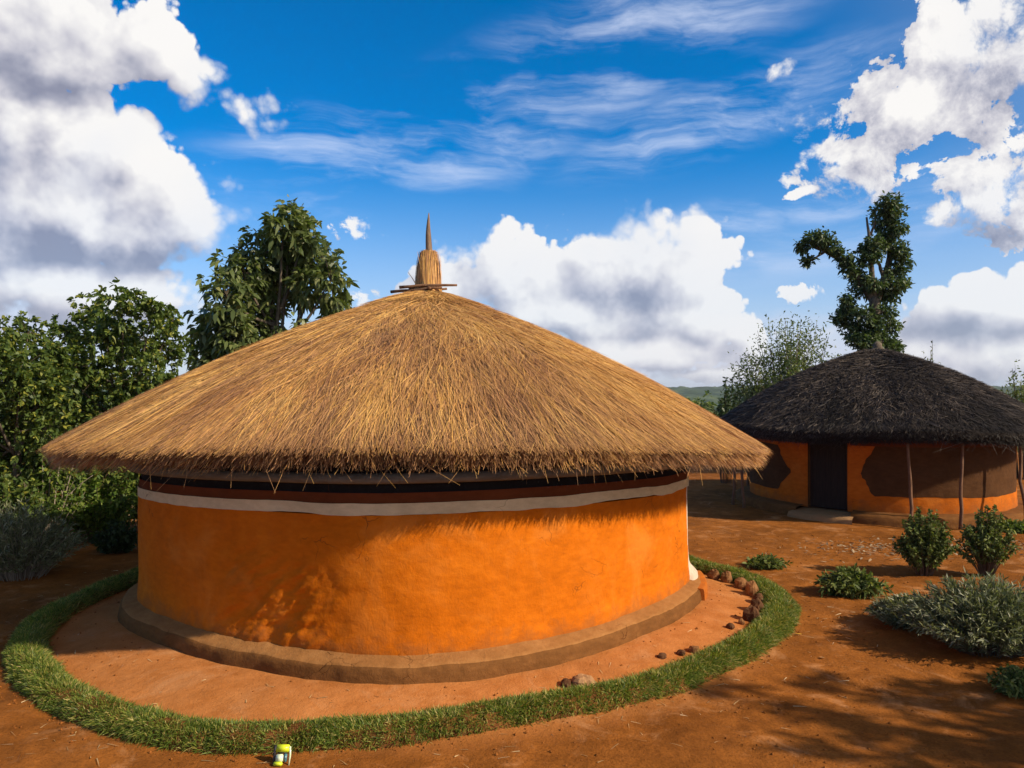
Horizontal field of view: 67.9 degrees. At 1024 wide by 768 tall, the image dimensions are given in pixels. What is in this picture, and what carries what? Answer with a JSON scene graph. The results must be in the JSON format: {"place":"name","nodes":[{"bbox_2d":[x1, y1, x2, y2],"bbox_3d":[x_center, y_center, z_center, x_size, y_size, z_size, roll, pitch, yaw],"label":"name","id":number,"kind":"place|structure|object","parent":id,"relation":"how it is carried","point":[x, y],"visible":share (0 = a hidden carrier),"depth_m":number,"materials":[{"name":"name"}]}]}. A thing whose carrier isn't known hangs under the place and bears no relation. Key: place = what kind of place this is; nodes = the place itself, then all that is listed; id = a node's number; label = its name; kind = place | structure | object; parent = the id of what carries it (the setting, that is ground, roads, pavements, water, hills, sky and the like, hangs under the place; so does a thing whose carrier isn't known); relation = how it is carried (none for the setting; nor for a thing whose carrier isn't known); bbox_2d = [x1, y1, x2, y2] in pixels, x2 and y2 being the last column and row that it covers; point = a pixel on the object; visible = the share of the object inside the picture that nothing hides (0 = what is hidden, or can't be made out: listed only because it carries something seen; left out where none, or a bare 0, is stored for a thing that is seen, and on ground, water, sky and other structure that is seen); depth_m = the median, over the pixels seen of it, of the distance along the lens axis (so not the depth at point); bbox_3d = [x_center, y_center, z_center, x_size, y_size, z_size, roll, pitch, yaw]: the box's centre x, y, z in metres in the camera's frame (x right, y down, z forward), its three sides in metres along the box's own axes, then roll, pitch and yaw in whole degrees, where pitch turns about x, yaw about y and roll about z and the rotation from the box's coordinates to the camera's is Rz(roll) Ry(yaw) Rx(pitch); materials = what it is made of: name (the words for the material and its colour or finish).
{"place":"outdoors","nodes":[
{"label":"outdoors","id":0,"kind":"place"},
{"bbox_2d":[9,565,796,754],"bbox_3d":[-1.120,3.015,11.347,10.150,0.247,10.380,0,0,0],"label":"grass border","id":1,"kind":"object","parent":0,"point":[388,744],"depth_m":6.55,"materials":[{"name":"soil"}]},
{"bbox_2d":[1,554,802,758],"bbox_3d":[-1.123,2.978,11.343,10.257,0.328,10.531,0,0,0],"label":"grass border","id":2,"kind":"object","parent":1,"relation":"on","point":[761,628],"depth_m":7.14,"materials":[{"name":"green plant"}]},
{"bbox_2d":[0,432,1023,767],"bbox_3d":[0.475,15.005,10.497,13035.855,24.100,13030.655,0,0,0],"label":"ground","id":3,"kind":"structure","parent":0,"point":[172,678],"depth_m":7.45,"materials":[{"name":"red soil"}]},
{"bbox_2d":[0,470,59,529],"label":"leafy shrub","id":4,"kind":"object","parent":3,"relation":"on","point":[20,491],"visible":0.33,"depth_m":13.51,"materials":[{"name":"green plant"}]},
{"bbox_2d":[0,310,83,504],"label":"garden tree","id":5,"kind":"object","parent":3,"relation":"on","point":[29,393],"visible":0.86,"depth_m":13.99,"materials":[{"name":"green plant"}]},
{"bbox_2d":[0,497,91,581],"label":"grey shrub","id":6,"kind":"object","parent":3,"relation":"on","point":[22,554],"visible":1,"depth_m":11.88,"materials":[{"name":"green plant"}]},
{"bbox_2d":[12,460,87,546],"bbox_3d":[-8.752,2.088,14.270,1.490,1.972,0.926,0,0,-18],"label":"leafy shrub","id":7,"kind":"object","parent":3,"relation":"on","point":[67,513],"visible":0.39,"depth_m":14.28,"materials":[{"name":"green plant"}]},
{"bbox_2d":[1,340,143,486],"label":"hedge tree","id":8,"kind":"object","parent":3,"relation":"on","point":[105,392],"depth_m":24.25,"materials":[{"name":"green plant"}]},
{"bbox_2d":[56,466,92,529],"bbox_3d":[-8.421,2.214,14.419,0.847,1.953,0.210,0,0,0],"label":"dead sapling","id":9,"kind":"object","parent":3,"relation":"on","point":[67,489],"visible":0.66,"depth_m":14.40,"materials":[{"name":"brown wood"}]},
{"bbox_2d":[56,461,138,542],"bbox_3d":[-8.117,2.123,14.869,1.746,1.948,1.307,0,0,0],"label":"leafy shrub","id":10,"kind":"object","parent":3,"relation":"on","point":[104,503],"visible":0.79,"depth_m":14.69,"materials":[{"name":"green plant"}]},
{"bbox_2d":[89,518,137,553],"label":"shrub","id":11,"kind":"object","parent":3,"relation":"on","point":[114,538],"visible":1,"depth_m":13.66,"materials":[{"name":"green plant"}]},
{"bbox_2d":[42,277,196,525],"bbox_3d":[-8.152,0.629,15.460,3.345,5.334,3.288,0,0,0],"label":"garden tree","id":12,"kind":"object","parent":3,"relation":"on","point":[121,338],"visible":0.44,"depth_m":14.81,"materials":[{"name":"green plant"}]},
{"bbox_2d":[122,473,138,529],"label":"leafy shrub","id":13,"kind":"object","parent":3,"relation":"on","point":[136,511],"visible":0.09,"depth_m":15.87,"materials":[{"name":"green plant"}]},
{"bbox_2d":[182,194,359,372],"bbox_3d":[-6.482,-0.983,21.119,5.514,8.609,3.325,0,0,0],"label":"broadleaf tree","id":14,"kind":"object","parent":3,"relation":"on","point":[288,253],"visible":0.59,"depth_m":20.72,"materials":[{"name":"green plant"}]},
{"bbox_2d":[272,744,290,765],"bbox_3d":[-1.825,2.977,6.025,0.144,0.215,0.092,0,0,0],"label":"solar light","id":15,"kind":"object","parent":3,"relation":"on","point":[281,750],"visible":1,"depth_m":6.03,"materials":[{"name":"plastic"}]},
{"bbox_2d":[33,213,775,684],"bbox_3d":[-1.296,0.260,11.622,10.156,5.720,9.538,0,0,0],"label":"thatched hut","id":16,"kind":"object","parent":3,"relation":"on","point":[423,479],"visible":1,"depth_m":8.11,"materials":[{"name":"paint"}]},
{"bbox_2d":[3,538,995,767],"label":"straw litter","id":17,"kind":"object","parent":3,"relation":"on","point":[447,703],"visible":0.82,"depth_m":7.23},
{"bbox_2d":[0,531,1023,767],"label":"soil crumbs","id":18,"kind":"object","parent":3,"relation":"on","point":[422,743],"visible":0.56,"depth_m":7.19,"materials":[{"name":"brown soil"}]},
{"bbox_2d":[561,678,572,687],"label":"stone","id":19,"kind":"object","parent":3,"relation":"on","point":[565,682],"visible":0.76,"depth_m":7.55,"materials":[{"name":"brown stone"}]},
{"bbox_2d":[571,673,595,687],"bbox_3d":[0.706,2.993,7.606,0.257,0.156,0.221,0,0,39],"label":"stone","id":20,"kind":"object","parent":3,"relation":"on","point":[582,678],"visible":0.55,"depth_m":7.55,"materials":[{"name":"beige stone"}]},
{"bbox_2d":[657,652,666,658],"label":"stone","id":21,"kind":"object","parent":3,"relation":"on","point":[661,655],"visible":1,"depth_m":8.34,"materials":[{"name":"brown stone"}]},
{"bbox_2d":[676,649,685,655],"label":"stone","id":22,"kind":"object","parent":3,"relation":"on","point":[680,652],"visible":1,"depth_m":8.46,"materials":[{"name":"brown stone"}]},
{"bbox_2d":[688,646,699,652],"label":"stone","id":23,"kind":"object","parent":3,"relation":"on","point":[693,649],"visible":0.77,"depth_m":8.55,"materials":[{"name":"brown stone"}]},
{"bbox_2d":[687,390,722,414],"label":"valley tree","id":24,"kind":"object","parent":3,"relation":"on","point":[709,405],"visible":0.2,"depth_m":69.31,"materials":[{"name":"green plant"}]},
{"bbox_2d":[707,569,719,579],"bbox_3d":[3.146,2.988,11.866,0.202,0.206,0.133,0,0,44],"label":"stone","id":25,"kind":"object","parent":3,"relation":"on","point":[713,574],"visible":0.77,"depth_m":11.82,"materials":[{"name":"brown stone"}]},
{"bbox_2d":[713,376,737,483],"bbox_3d":[6.734,1.435,23.951,0.962,3.386,0.976,0,0,0],"label":"thin shrub","id":26,"kind":"object","parent":3,"relation":"on","point":[725,478],"visible":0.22,"depth_m":23.90,"materials":[{"name":"green plant"}]},
{"bbox_2d":[721,571,732,582],"bbox_3d":[3.304,3.006,11.730,0.165,0.221,0.182,0,0,-41],"label":"stone","id":27,"kind":"object","parent":3,"relation":"on","point":[726,576],"visible":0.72,"depth_m":11.68,"materials":[{"name":"brown stone"}]},
{"bbox_2d":[726,623,734,629],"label":"stone","id":28,"kind":"object","parent":3,"relation":"on","point":[730,626],"visible":1,"depth_m":9.38,"materials":[{"name":"brown stone"}]},
{"bbox_2d":[734,577,747,589],"bbox_3d":[3.449,2.998,11.390,0.248,0.206,0.236,0,0,-29],"label":"stone","id":29,"kind":"object","parent":3,"relation":"on","point":[740,582],"visible":0.73,"depth_m":11.33,"materials":[{"name":"brown stone"}]},
{"bbox_2d":[738,618,744,624],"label":"stone","id":30,"kind":"object","parent":3,"relation":"on","point":[741,621],"visible":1,"depth_m":9.58,"materials":[{"name":"brown stone"}]},
{"bbox_2d":[742,605,759,621],"bbox_3d":[3.082,2.982,9.776,0.222,0.274,0.177,0,0,21],"label":"stone","id":31,"kind":"object","parent":3,"relation":"on","point":[750,612],"visible":0.62,"depth_m":9.71,"materials":[{"name":"brown stone"}]},
{"bbox_2d":[745,580,758,596],"bbox_3d":[3.479,2.981,10.999,0.191,0.272,0.222,0,0,-17],"label":"stone","id":32,"kind":"object","parent":3,"relation":"on","point":[751,589],"visible":0.75,"depth_m":10.93,"materials":[{"name":"brown stone"}]},
{"bbox_2d":[750,598,763,612],"bbox_3d":[3.291,2.980,10.166,0.206,0.246,0.205,0,0,-14],"label":"stone","id":33,"kind":"object","parent":3,"relation":"on","point":[757,603],"visible":0.51,"depth_m":10.11,"materials":[{"name":"brown stone"}]},
{"bbox_2d":[752,593,764,602],"bbox_3d":[3.448,3.012,10.604,0.181,0.191,0.243,0,0,32],"label":"stone","id":34,"kind":"object","parent":3,"relation":"on","point":[759,596],"visible":0.43,"depth_m":10.53,"materials":[{"name":"brown stone"}]},
{"bbox_2d":[742,552,792,570],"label":"plant","id":35,"kind":"object","parent":3,"relation":"on","point":[764,562],"visible":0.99,"depth_m":12.68,"materials":[{"name":"green plant"}]},
{"bbox_2d":[718,305,848,408],"bbox_3d":[10.058,0.178,27.002,5.598,5.942,4.156,0,0,0],"label":"feathery shrub","id":36,"kind":"object","parent":3,"relation":"on","point":[793,366],"visible":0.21,"depth_m":26.88,"materials":[{"name":"green plant"}]},
{"bbox_2d":[813,563,893,599],"bbox_3d":[4.951,2.893,11.049,1.180,0.581,0.912,0,0,0],"label":"plant","id":37,"kind":"object","parent":3,"relation":"on","point":[843,581],"visible":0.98,"depth_m":10.89,"materials":[{"name":"green plant"}]},
{"bbox_2d":[793,190,916,351],"bbox_3d":[12.637,-1.767,28.047,4.686,10.433,2.037,0,0,0],"label":"pollarded tree","id":38,"kind":"object","parent":3,"relation":"on","point":[872,318],"visible":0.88,"depth_m":27.82,"materials":[{"name":"green plant"}]},
{"bbox_2d":[756,535,961,561],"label":"wood chips","id":39,"kind":"object","parent":3,"relation":"on","point":[859,547],"visible":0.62,"depth_m":14.13,"materials":[{"name":"brown wood"}]},
{"bbox_2d":[720,341,1023,529],"bbox_3d":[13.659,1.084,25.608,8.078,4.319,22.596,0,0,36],"label":"thatched hut","id":40,"kind":"object","parent":3,"relation":"on","point":[877,433],"visible":0.96,"depth_m":17.05,"materials":[{"name":"paint"}]},
{"bbox_2d":[810,441,846,509],"bbox_3d":[7.346,1.897,17.616,0.986,1.950,0.030,0,0,45],"label":"door","id":41,"kind":"structure","parent":40,"relation":"in","point":[828,470],"depth_m":17.61,"materials":[{"name":"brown wood"}]},
{"bbox_2d":[862,591,922,629],"bbox_3d":[4.967,2.837,9.566,1.057,0.459,0.933,0,0,0],"label":"grey shrub","id":42,"kind":"object","parent":3,"relation":"on","point":[882,607],"visible":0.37,"depth_m":9.50,"materials":[{"name":"green plant"}]},
{"bbox_2d":[890,506,958,575],"bbox_3d":[6.596,2.511,12.188,1.000,1.130,0.838,0,0,0],"label":"leafy shrub","id":43,"kind":"object","parent":3,"relation":"on","point":[922,548],"visible":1,"depth_m":12.08,"materials":[{"name":"green plant"}]},
{"bbox_2d":[872,536,1023,554],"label":"wood chips","id":44,"kind":"object","parent":3,"relation":"on","point":[1006,545],"visible":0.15,"depth_m":14.53,"materials":[{"name":"brown wood"}]},
{"bbox_2d":[890,566,1023,658],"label":"grey shrub","id":45,"kind":"object","parent":3,"relation":"on","point":[986,617],"visible":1,"depth_m":8.47,"materials":[{"name":"green plant"}]},
{"bbox_2d":[955,504,1021,575],"bbox_3d":[7.562,2.489,12.122,0.906,1.156,0.888,0,0,0],"label":"leafy shrub","id":46,"kind":"object","parent":3,"relation":"on","point":[986,543],"visible":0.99,"depth_m":12.02,"materials":[{"name":"green plant"}]},
{"bbox_2d":[982,663,1023,698],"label":"plant","id":47,"kind":"object","parent":3,"relation":"on","point":[1008,681],"visible":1,"depth_m":7.48,"materials":[{"name":"green plant"}]},
{"bbox_2d":[996,518,1023,534],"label":"plant","id":48,"kind":"object","parent":3,"relation":"on","point":[1016,526],"visible":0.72,"depth_m":15.76,"materials":[{"name":"green plant"}]},
{"bbox_2d":[1000,360,1023,479],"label":"feathery shrub","id":49,"kind":"object","parent":3,"relation":"on","point":[1015,393],"visible":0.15,"depth_m":25.04,"materials":[{"name":"green plant"}]},
{"bbox_2d":[0,0,1023,387],"label":"sky","id":50,"kind":"structure","parent":0,"point":[632,182],"materials":[{"name":"blue"}]},
{"bbox_2d":[102,386,1023,410],"bbox_3d":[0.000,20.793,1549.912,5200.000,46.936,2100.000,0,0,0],"label":"hills","id":51,"kind":"structure","parent":0,"point":[692,393],"depth_m":1561.04,"materials":[{"name":"green plant"}]},
{"bbox_2d":[922,340,939,362],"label":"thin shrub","id":52,"kind":"object","parent":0,"point":[930,359],"visible":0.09,"depth_m":26.05,"materials":[{"name":"grey plant"}]}
]}

